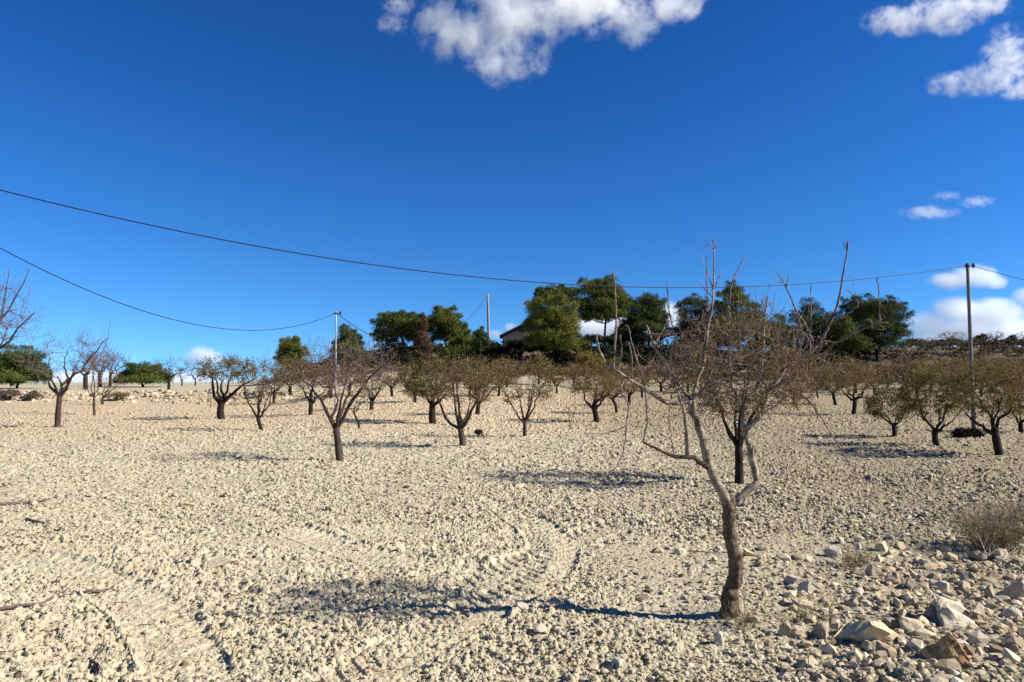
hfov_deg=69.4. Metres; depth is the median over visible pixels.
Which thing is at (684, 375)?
almond tree
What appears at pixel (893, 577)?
stone
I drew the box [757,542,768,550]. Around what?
stone
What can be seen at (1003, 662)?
stone
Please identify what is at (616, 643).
stone
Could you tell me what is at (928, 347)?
bush
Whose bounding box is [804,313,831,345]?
pine tree
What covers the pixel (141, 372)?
pine tree
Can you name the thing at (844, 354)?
shrub
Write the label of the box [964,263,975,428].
utility pole
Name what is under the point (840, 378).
almond tree
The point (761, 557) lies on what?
stone
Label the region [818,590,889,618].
fallen branch
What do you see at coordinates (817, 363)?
shrub
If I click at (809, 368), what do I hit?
almond tree
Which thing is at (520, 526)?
stone
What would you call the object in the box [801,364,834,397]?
almond tree
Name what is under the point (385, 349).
bush
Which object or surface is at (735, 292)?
pine tree
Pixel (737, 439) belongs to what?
almond tree
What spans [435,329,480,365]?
pine tree
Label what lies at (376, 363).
bush
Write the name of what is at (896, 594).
stone
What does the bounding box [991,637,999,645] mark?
stone
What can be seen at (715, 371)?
almond tree
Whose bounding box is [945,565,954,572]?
stone
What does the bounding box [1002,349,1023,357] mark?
bush
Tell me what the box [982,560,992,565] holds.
stone
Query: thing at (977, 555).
stone
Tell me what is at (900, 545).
stone
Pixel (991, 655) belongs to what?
stone
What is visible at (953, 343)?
bush
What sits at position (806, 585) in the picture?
stone
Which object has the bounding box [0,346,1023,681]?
ground
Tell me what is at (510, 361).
almond tree
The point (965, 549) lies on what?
stone
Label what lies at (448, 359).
bush
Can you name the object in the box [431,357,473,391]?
almond tree
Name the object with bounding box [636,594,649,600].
stone
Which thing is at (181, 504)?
stone
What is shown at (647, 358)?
shrub
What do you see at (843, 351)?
shrub
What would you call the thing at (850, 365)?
almond tree
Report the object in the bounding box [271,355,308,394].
almond tree
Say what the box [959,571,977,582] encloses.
stone
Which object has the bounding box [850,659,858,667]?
stone
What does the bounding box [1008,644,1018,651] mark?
stone
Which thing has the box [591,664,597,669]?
stone
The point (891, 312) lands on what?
pine tree
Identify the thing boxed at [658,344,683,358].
shrub
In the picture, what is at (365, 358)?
bush
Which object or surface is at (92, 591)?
fallen branch
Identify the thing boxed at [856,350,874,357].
bush
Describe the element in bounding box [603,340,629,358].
shrub
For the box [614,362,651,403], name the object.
almond tree
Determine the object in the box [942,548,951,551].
stone
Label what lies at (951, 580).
stone
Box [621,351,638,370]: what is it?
shrub
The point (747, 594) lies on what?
stone
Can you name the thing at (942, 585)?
stone
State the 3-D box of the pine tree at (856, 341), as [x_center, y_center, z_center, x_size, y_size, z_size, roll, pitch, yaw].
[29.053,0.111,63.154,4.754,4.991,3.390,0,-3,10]
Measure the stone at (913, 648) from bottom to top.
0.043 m
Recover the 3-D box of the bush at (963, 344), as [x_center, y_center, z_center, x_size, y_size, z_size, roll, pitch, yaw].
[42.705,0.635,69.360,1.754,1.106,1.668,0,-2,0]
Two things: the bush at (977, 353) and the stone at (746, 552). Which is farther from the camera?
the bush at (977, 353)
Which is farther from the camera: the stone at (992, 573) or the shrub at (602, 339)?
the shrub at (602, 339)
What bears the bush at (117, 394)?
on the ground at (556, 540)
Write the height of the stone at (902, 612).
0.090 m
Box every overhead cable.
[0,189,962,287]
[0,248,334,330]
[338,296,486,346]
[975,266,1023,279]
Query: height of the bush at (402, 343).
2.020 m
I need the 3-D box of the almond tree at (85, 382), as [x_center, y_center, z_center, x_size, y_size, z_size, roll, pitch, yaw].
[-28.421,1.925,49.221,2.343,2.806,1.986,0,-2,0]
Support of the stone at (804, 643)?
on the ground at (556, 540)
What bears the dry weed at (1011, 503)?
on the ground at (556, 540)
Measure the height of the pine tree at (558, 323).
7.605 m
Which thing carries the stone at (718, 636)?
on the ground at (556, 540)
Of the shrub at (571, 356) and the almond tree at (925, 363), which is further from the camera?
the shrub at (571, 356)
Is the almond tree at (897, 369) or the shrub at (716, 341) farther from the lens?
the shrub at (716, 341)
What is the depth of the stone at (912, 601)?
4.90 m
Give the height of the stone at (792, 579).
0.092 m
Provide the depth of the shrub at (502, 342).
67.16 m
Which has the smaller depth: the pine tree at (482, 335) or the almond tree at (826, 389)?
the almond tree at (826, 389)
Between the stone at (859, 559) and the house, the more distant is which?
the house
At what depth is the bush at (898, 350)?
67.00 m
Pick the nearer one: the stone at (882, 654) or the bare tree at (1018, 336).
the stone at (882, 654)
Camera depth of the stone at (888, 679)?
3.71 m
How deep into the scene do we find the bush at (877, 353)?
66.22 m
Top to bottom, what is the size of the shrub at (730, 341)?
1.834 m
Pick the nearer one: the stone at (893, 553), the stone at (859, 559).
the stone at (859, 559)
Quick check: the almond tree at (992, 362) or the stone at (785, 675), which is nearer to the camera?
the stone at (785, 675)
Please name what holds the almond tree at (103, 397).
on the ground at (556, 540)
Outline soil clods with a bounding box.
[0,461,1023,681]
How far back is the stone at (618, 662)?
3.98 m
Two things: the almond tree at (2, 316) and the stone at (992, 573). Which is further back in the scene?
the almond tree at (2, 316)
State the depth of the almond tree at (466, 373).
37.56 m
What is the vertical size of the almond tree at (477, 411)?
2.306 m
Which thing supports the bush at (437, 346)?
on the ground at (556, 540)
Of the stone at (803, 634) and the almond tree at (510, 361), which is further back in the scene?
the almond tree at (510, 361)
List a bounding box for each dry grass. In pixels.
[929,482,1023,551]
[978,534,1020,561]
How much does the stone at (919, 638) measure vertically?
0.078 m
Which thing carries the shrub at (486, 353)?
on the ground at (556, 540)
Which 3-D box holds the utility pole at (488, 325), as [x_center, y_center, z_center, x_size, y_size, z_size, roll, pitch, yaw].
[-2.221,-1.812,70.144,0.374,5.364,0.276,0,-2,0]
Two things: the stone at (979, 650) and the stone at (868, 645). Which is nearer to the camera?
the stone at (979, 650)
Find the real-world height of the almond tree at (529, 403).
2.236 m
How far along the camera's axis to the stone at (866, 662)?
3.94 m
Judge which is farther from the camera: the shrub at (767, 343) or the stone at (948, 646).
the shrub at (767, 343)
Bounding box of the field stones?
[0,397,1023,554]
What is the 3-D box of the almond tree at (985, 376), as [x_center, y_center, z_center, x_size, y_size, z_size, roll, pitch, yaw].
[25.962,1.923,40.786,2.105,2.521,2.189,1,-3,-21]
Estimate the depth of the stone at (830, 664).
3.96 m
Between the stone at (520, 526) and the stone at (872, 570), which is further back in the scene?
the stone at (520, 526)
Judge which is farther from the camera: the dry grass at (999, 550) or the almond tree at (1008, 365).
the almond tree at (1008, 365)
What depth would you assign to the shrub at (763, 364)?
61.90 m
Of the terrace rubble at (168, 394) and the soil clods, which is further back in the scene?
the terrace rubble at (168, 394)
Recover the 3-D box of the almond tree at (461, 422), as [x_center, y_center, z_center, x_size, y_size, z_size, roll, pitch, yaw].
[-1.072,1.193,15.911,1.764,2.377,1.845,1,-3,-30]
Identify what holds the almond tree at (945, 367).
on the ground at (556, 540)
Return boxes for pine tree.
[0,342,54,388]
[112,360,175,386]
[271,335,309,364]
[329,323,367,370]
[369,309,437,349]
[426,304,468,346]
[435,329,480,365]
[471,326,491,354]
[521,287,591,355]
[533,284,579,302]
[570,274,634,344]
[606,318,652,345]
[617,292,672,345]
[668,316,736,347]
[671,292,720,345]
[709,279,771,351]
[749,312,805,343]
[787,296,832,341]
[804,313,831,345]
[825,314,877,362]
[830,293,914,360]
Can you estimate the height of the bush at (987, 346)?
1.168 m
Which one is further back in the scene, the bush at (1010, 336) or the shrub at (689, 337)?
the bush at (1010, 336)
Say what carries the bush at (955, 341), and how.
on the ground at (556, 540)
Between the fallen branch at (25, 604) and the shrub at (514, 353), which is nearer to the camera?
the fallen branch at (25, 604)
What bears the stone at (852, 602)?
on the ground at (556, 540)
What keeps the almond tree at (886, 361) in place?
on the ground at (556, 540)
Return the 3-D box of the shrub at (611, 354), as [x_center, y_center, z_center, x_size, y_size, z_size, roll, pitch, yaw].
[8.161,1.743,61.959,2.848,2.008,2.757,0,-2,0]
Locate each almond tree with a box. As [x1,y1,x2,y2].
[0,259,57,351]
[9,325,121,426]
[67,350,103,388]
[79,322,124,414]
[88,351,117,386]
[95,366,128,404]
[98,348,131,385]
[148,355,191,389]
[175,369,190,385]
[186,352,259,419]
[187,369,200,385]
[235,350,287,429]
[254,358,300,402]
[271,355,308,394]
[281,345,340,414]
[294,326,398,460]
[307,361,353,397]
[329,360,369,394]
[346,389,374,427]
[351,361,392,410]
[371,357,411,396]
[392,363,428,402]
[398,346,461,423]
[418,341,500,445]
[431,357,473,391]
[449,359,487,394]
[462,354,509,414]
[483,358,517,395]
[491,355,523,387]
[495,354,559,435]
[521,352,559,384]
[539,363,570,393]
[560,361,588,386]
[564,404,575,429]
[566,361,624,421]
[574,349,602,378]
[583,239,887,618]
[591,352,622,388]
[598,368,630,412]
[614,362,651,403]
[627,362,659,397]
[644,357,678,391]
[667,281,816,483]
[673,362,698,392]
[692,357,724,383]
[751,362,786,386]
[773,367,814,396]
[774,363,807,391]
[801,361,827,381]
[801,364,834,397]
[813,353,856,405]
[823,354,860,387]
[828,366,879,414]
[835,353,876,392]
[851,360,895,394]
[858,382,918,435]
[873,356,901,386]
[886,351,927,388]
[891,357,975,445]
[897,359,938,397]
[913,355,951,388]
[931,355,965,391]
[933,363,978,389]
[939,342,1023,454]
[945,354,987,387]
[959,361,1004,396]
[975,352,1014,391]
[989,374,1023,432]
[990,358,1023,383]
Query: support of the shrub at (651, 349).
on the ground at (556, 540)
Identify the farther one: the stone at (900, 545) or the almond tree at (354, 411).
the almond tree at (354, 411)
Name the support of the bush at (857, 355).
on the ground at (556, 540)
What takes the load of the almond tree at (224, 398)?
on the ground at (556, 540)
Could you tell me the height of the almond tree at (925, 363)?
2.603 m
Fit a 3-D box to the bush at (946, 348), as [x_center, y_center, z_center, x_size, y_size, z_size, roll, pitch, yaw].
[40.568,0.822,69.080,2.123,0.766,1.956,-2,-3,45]
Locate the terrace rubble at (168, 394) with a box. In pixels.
[0,388,327,404]
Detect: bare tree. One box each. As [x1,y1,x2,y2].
[937,330,965,346]
[981,331,1006,341]
[1011,332,1023,346]
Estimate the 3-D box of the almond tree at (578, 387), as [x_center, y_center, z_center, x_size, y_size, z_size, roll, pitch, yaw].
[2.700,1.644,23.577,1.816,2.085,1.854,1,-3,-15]
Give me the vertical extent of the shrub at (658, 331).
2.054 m
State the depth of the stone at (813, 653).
4.14 m
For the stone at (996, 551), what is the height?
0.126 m
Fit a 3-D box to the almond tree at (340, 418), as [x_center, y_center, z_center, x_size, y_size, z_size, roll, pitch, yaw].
[-2.982,0.959,13.399,1.900,2.625,1.782,0,-2,0]
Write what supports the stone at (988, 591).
on the ground at (556, 540)
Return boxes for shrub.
[467,352,485,367]
[481,348,499,355]
[481,353,517,368]
[486,344,509,354]
[501,339,523,343]
[503,348,524,365]
[505,339,534,359]
[524,352,559,367]
[533,343,552,355]
[546,345,571,362]
[558,352,580,368]
[572,341,595,353]
[583,333,598,344]
[584,343,612,356]
[589,335,606,346]
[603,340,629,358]
[604,350,625,371]
[607,326,632,344]
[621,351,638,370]
[624,344,647,360]
[627,332,655,346]
[640,353,659,369]
[642,344,664,356]
[649,328,671,345]
[657,350,677,368]
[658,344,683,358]
[677,327,692,347]
[708,331,724,346]
[716,334,746,348]
[731,354,748,371]
[741,337,770,350]
[751,355,779,373]
[787,342,808,350]
[806,357,827,369]
[810,346,831,359]
[822,349,849,365]
[828,348,860,360]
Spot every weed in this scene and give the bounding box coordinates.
[473,428,483,435]
[720,593,782,629]
[760,584,834,624]
[822,531,886,568]
[917,488,945,536]
[993,491,1023,520]
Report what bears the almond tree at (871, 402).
on the ground at (556, 540)
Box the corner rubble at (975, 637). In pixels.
[641,544,1023,681]
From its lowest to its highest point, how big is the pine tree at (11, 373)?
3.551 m
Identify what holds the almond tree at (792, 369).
on the ground at (556, 540)
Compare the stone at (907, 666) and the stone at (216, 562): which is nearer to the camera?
the stone at (907, 666)
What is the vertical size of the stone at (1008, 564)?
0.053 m
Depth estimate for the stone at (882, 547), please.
6.71 m
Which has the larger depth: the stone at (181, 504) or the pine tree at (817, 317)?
the pine tree at (817, 317)
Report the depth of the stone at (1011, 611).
4.64 m
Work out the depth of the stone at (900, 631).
4.36 m
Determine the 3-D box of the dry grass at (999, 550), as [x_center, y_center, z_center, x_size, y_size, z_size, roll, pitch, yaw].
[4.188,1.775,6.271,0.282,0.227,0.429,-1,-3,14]
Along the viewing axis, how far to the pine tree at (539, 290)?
70.68 m
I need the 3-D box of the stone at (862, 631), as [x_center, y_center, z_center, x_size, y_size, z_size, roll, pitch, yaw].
[2.076,1.729,4.326,0.274,0.206,0.266,1,-3,-29]
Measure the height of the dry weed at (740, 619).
0.277 m
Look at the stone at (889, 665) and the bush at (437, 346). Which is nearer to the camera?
the stone at (889, 665)
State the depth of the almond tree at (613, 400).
26.94 m
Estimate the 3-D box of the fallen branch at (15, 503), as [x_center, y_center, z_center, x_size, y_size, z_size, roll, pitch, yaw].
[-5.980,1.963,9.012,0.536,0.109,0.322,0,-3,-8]
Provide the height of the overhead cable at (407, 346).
6.041 m
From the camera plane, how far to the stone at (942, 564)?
6.01 m
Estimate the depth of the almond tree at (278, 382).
37.66 m
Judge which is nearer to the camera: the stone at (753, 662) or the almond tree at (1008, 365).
the stone at (753, 662)
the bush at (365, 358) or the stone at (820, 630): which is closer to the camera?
the stone at (820, 630)
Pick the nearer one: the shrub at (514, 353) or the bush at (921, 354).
the shrub at (514, 353)
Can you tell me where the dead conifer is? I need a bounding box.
[409,312,433,355]
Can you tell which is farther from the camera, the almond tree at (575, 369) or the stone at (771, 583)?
the almond tree at (575, 369)
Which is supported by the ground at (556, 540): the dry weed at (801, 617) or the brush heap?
the brush heap
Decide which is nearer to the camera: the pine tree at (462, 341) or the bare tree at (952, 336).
the pine tree at (462, 341)
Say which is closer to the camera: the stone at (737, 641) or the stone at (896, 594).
the stone at (737, 641)
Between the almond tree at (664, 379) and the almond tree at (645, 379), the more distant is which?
the almond tree at (664, 379)
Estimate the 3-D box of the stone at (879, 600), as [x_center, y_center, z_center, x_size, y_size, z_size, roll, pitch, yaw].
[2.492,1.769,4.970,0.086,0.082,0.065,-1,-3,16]
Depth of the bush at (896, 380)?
56.96 m
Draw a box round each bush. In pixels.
[0,388,21,399]
[19,390,46,399]
[110,391,130,400]
[352,356,376,368]
[367,356,388,370]
[374,340,398,348]
[378,343,404,358]
[392,341,411,361]
[398,349,420,369]
[411,348,431,359]
[432,342,446,358]
[440,354,457,368]
[850,353,861,359]
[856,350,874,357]
[864,350,890,359]
[883,347,906,357]
[885,377,902,383]
[886,353,908,358]
[892,357,909,365]
[897,349,923,355]
[898,353,923,360]
[902,338,922,346]
[910,344,938,351]
[911,342,932,346]
[912,350,933,359]
[921,341,951,346]
[924,351,947,357]
[935,339,960,346]
[938,346,956,352]
[942,340,974,346]
[942,350,968,359]
[955,346,975,354]
[958,343,977,351]
[964,337,990,346]
[968,349,997,358]
[973,344,1007,353]
[974,343,1002,352]
[975,333,988,345]
[994,339,1018,346]
[998,344,1016,351]
[1002,339,1021,346]
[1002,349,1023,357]
[1005,334,1016,340]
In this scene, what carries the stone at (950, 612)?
on the ground at (556, 540)
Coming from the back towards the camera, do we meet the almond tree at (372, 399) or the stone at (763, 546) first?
the almond tree at (372, 399)
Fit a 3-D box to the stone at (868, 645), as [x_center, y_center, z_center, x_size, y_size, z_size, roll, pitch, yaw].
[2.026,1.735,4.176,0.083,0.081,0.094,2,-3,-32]
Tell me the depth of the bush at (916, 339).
73.96 m
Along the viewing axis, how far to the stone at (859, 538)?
7.03 m
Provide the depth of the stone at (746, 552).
6.42 m
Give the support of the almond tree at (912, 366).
on the ground at (556, 540)
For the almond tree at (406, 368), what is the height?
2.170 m
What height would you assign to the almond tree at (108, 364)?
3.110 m
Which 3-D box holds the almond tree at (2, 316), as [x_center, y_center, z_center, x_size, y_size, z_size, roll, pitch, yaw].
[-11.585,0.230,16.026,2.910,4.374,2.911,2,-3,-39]
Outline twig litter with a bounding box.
[0,457,1000,681]
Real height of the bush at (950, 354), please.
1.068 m
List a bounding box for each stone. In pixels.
[178,502,193,506]
[202,558,237,568]
[397,543,404,550]
[488,544,496,549]
[515,601,529,609]
[518,524,527,528]
[532,624,546,632]
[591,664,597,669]
[610,656,627,668]
[613,640,622,648]
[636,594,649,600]
[713,630,723,644]
[732,638,740,643]
[742,548,755,556]
[742,592,749,596]
[749,659,756,666]
[756,553,765,561]
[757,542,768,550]
[766,581,773,587]
[766,641,773,646]
[770,656,777,662]
[777,621,790,635]
[777,672,791,680]
[783,575,806,584]
[794,630,807,638]
[797,559,807,565]
[797,581,818,592]
[799,640,811,646]
[810,650,820,656]
[812,621,828,638]
[823,545,841,557]
[823,660,835,668]
[833,621,897,642]
[838,537,843,543]
[847,598,858,606]
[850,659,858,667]
[851,587,864,594]
[853,536,864,541]
[855,543,861,549]
[858,553,868,563]
[861,640,875,650]
[861,658,871,666]
[865,564,881,575]
[872,659,883,667]
[875,541,887,551]
[875,555,883,561]
[875,650,887,659]
[876,598,885,602]
[883,676,892,681]
[884,571,899,583]
[884,661,896,669]
[886,550,898,556]
[890,591,901,597]
[893,597,901,607]
[895,542,905,549]
[896,628,903,633]
[896,636,907,642]
[897,608,907,616]
[897,648,903,654]
[898,616,923,631]
[901,661,915,673]
[903,558,910,563]
[904,579,917,589]
[906,598,917,605]
[909,570,916,577]
[910,646,917,652]
[912,636,925,643]
[915,615,929,623]
[916,574,924,581]
[918,559,930,564]
[920,545,929,550]
[920,633,970,665]
[926,658,937,666]
[931,593,977,628]
[933,581,949,590]
[935,539,943,544]
[936,561,946,567]
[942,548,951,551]
[943,552,957,560]
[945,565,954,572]
[946,669,959,675]
[947,577,955,582]
[951,540,959,546]
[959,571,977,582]
[962,546,968,551]
[966,550,986,560]
[969,600,985,621]
[975,647,983,654]
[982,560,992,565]
[984,585,994,597]
[986,569,996,577]
[988,653,998,658]
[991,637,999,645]
[994,548,1009,558]
[998,659,1008,666]
[999,607,1021,616]
[1001,581,1023,598]
[1001,618,1013,628]
[1004,561,1012,567]
[1004,632,1016,635]
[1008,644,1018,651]
[1017,626,1023,634]
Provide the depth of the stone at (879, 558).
6.36 m
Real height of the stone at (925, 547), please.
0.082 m
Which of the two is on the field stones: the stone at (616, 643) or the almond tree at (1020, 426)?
the almond tree at (1020, 426)
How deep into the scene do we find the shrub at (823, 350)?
64.65 m
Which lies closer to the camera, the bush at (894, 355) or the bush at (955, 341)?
the bush at (894, 355)
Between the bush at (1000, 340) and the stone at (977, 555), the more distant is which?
the bush at (1000, 340)
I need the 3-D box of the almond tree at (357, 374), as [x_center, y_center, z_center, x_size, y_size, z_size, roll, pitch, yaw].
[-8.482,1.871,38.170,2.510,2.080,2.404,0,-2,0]
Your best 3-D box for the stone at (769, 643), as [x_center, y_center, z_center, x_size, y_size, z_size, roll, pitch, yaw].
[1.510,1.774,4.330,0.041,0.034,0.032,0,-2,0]
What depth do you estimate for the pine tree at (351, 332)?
62.48 m
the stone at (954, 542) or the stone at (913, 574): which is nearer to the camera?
the stone at (913, 574)
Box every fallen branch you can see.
[0,498,50,505]
[0,582,76,610]
[25,517,45,523]
[85,588,114,593]
[88,637,104,675]
[688,550,725,552]
[789,651,823,671]
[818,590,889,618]
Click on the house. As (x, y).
(514, 333)
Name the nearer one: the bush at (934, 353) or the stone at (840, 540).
the stone at (840, 540)
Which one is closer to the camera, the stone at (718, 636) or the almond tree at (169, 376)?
the stone at (718, 636)
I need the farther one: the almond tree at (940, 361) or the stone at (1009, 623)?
the almond tree at (940, 361)
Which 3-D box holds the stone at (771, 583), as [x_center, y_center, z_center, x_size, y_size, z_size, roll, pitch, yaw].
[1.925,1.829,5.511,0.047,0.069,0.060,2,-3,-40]
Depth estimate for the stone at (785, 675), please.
3.81 m
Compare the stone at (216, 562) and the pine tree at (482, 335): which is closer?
the stone at (216, 562)
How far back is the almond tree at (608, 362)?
43.75 m
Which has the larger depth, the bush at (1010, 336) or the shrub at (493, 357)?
the bush at (1010, 336)
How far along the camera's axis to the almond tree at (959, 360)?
47.69 m
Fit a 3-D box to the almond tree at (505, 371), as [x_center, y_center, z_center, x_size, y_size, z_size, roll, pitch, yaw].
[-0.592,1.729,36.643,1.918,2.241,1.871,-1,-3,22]
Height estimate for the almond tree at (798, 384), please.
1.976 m
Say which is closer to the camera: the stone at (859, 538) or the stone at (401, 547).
the stone at (401, 547)
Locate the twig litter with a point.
(462, 601)
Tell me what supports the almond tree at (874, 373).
on the ground at (556, 540)
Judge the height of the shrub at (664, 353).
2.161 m
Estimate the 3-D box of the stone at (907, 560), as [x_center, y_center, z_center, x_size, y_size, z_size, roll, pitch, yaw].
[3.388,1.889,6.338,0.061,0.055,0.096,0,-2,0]
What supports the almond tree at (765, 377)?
on the ground at (556, 540)
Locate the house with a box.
[499,322,576,346]
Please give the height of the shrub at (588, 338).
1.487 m
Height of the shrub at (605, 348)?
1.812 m
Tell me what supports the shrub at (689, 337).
on the ground at (556, 540)
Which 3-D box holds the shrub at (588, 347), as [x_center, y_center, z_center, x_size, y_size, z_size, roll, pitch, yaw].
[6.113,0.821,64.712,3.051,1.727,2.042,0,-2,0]
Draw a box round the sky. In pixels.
[0,0,1023,382]
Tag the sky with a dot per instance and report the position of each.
(550, 141)
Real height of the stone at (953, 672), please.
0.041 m
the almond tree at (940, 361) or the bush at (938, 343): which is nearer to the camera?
the almond tree at (940, 361)
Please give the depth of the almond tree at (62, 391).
21.85 m
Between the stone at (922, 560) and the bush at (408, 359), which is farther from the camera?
the bush at (408, 359)
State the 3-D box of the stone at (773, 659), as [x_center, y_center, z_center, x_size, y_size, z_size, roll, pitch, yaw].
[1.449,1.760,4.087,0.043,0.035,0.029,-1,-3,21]
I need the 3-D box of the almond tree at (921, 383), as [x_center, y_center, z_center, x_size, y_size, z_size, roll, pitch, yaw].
[9.175,1.363,15.981,1.697,2.036,1.527,-2,-3,32]
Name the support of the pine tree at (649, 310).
on the ground at (556, 540)
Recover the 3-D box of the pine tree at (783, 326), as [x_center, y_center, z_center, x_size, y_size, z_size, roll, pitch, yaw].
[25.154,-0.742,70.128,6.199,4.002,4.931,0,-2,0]
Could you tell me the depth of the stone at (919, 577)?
5.53 m
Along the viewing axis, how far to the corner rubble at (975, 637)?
4.79 m
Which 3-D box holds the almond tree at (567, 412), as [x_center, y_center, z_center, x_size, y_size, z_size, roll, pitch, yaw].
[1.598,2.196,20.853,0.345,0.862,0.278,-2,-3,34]
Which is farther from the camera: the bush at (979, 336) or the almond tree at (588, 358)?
the bush at (979, 336)
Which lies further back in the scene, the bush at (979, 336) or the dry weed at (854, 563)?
the bush at (979, 336)
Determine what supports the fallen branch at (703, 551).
on the ground at (556, 540)
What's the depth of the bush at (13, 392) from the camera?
39.99 m
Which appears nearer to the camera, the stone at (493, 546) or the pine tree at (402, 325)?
the stone at (493, 546)
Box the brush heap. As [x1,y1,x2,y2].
[949,426,986,437]
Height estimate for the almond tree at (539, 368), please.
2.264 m
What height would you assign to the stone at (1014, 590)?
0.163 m
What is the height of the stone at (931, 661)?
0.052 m
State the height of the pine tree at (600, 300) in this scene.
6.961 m
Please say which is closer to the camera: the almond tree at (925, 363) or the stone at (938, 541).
the stone at (938, 541)
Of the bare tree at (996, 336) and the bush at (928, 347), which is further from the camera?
the bare tree at (996, 336)
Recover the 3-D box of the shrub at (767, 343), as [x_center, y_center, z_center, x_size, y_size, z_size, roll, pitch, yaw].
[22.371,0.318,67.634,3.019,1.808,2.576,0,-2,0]
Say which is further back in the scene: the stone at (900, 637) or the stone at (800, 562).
the stone at (800, 562)
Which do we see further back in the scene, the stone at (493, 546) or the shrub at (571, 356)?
the shrub at (571, 356)
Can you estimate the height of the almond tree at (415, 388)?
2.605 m
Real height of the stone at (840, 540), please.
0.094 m
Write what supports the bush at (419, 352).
on the ground at (556, 540)
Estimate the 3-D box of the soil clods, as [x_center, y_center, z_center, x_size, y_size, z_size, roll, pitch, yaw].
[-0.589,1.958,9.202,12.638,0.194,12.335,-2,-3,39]
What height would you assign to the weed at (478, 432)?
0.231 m
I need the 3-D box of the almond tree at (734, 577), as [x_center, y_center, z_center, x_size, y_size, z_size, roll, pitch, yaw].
[1.467,0.570,4.805,2.087,2.512,1.249,0,-2,0]
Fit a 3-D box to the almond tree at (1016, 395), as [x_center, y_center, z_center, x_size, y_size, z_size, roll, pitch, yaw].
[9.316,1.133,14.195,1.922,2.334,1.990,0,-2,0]
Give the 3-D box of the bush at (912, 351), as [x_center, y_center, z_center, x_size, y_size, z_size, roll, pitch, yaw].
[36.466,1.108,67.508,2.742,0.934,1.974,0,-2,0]
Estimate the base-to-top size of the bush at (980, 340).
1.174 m
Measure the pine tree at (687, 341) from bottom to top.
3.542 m
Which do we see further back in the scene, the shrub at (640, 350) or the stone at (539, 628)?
the shrub at (640, 350)
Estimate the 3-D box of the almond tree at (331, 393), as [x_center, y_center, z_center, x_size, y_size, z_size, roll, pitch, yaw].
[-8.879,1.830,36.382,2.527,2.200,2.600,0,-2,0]
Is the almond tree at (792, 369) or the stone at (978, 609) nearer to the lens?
the stone at (978, 609)
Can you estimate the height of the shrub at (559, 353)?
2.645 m
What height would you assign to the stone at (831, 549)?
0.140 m
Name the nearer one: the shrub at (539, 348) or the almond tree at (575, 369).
the almond tree at (575, 369)
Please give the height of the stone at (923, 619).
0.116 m
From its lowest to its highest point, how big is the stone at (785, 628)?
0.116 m
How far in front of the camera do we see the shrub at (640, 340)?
66.54 m
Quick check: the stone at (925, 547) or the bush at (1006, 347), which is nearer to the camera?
the stone at (925, 547)
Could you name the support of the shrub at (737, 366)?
on the ground at (556, 540)
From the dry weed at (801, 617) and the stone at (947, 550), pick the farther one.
the stone at (947, 550)
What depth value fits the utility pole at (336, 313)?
26.74 m
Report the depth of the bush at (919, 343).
74.41 m
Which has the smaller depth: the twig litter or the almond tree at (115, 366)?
the twig litter
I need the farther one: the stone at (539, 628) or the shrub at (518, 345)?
the shrub at (518, 345)
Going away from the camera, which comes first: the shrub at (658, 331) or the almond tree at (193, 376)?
the almond tree at (193, 376)
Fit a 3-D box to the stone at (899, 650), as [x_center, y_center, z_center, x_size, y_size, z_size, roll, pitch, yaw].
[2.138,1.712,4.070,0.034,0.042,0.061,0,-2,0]
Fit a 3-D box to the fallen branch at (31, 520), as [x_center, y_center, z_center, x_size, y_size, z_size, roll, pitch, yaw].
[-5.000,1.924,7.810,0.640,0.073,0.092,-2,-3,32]
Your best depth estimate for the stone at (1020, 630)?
4.30 m
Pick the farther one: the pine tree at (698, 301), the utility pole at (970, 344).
the pine tree at (698, 301)
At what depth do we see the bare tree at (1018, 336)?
78.25 m
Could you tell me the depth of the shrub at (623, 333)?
67.12 m
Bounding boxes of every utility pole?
[333,311,341,413]
[487,294,489,337]
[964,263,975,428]
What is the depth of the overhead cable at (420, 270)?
13.01 m
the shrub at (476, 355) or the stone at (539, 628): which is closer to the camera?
the stone at (539, 628)
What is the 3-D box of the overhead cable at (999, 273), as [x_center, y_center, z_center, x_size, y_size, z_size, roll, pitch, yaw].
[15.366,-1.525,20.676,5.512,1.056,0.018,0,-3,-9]
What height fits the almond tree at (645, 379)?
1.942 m
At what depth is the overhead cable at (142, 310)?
16.95 m
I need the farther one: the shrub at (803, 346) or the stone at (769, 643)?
the shrub at (803, 346)
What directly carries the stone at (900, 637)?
on the ground at (556, 540)
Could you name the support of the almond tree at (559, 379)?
on the ground at (556, 540)
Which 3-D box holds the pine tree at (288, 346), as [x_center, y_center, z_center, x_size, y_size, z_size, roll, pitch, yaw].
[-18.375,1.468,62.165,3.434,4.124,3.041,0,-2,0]
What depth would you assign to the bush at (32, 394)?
40.13 m
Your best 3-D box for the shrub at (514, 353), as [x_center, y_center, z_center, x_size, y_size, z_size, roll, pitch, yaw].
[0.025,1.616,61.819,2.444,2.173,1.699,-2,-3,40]
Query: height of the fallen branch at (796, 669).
0.085 m
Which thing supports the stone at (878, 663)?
on the ground at (556, 540)
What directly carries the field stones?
on the ground at (556, 540)
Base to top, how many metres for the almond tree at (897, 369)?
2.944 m
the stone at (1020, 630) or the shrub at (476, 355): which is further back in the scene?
the shrub at (476, 355)
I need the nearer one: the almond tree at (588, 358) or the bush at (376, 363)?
the almond tree at (588, 358)
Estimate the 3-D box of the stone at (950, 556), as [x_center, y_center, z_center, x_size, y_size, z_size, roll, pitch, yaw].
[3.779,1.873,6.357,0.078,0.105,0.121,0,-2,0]
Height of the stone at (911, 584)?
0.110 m
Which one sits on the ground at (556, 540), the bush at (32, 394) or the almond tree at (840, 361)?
the almond tree at (840, 361)
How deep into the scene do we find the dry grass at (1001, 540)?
6.66 m

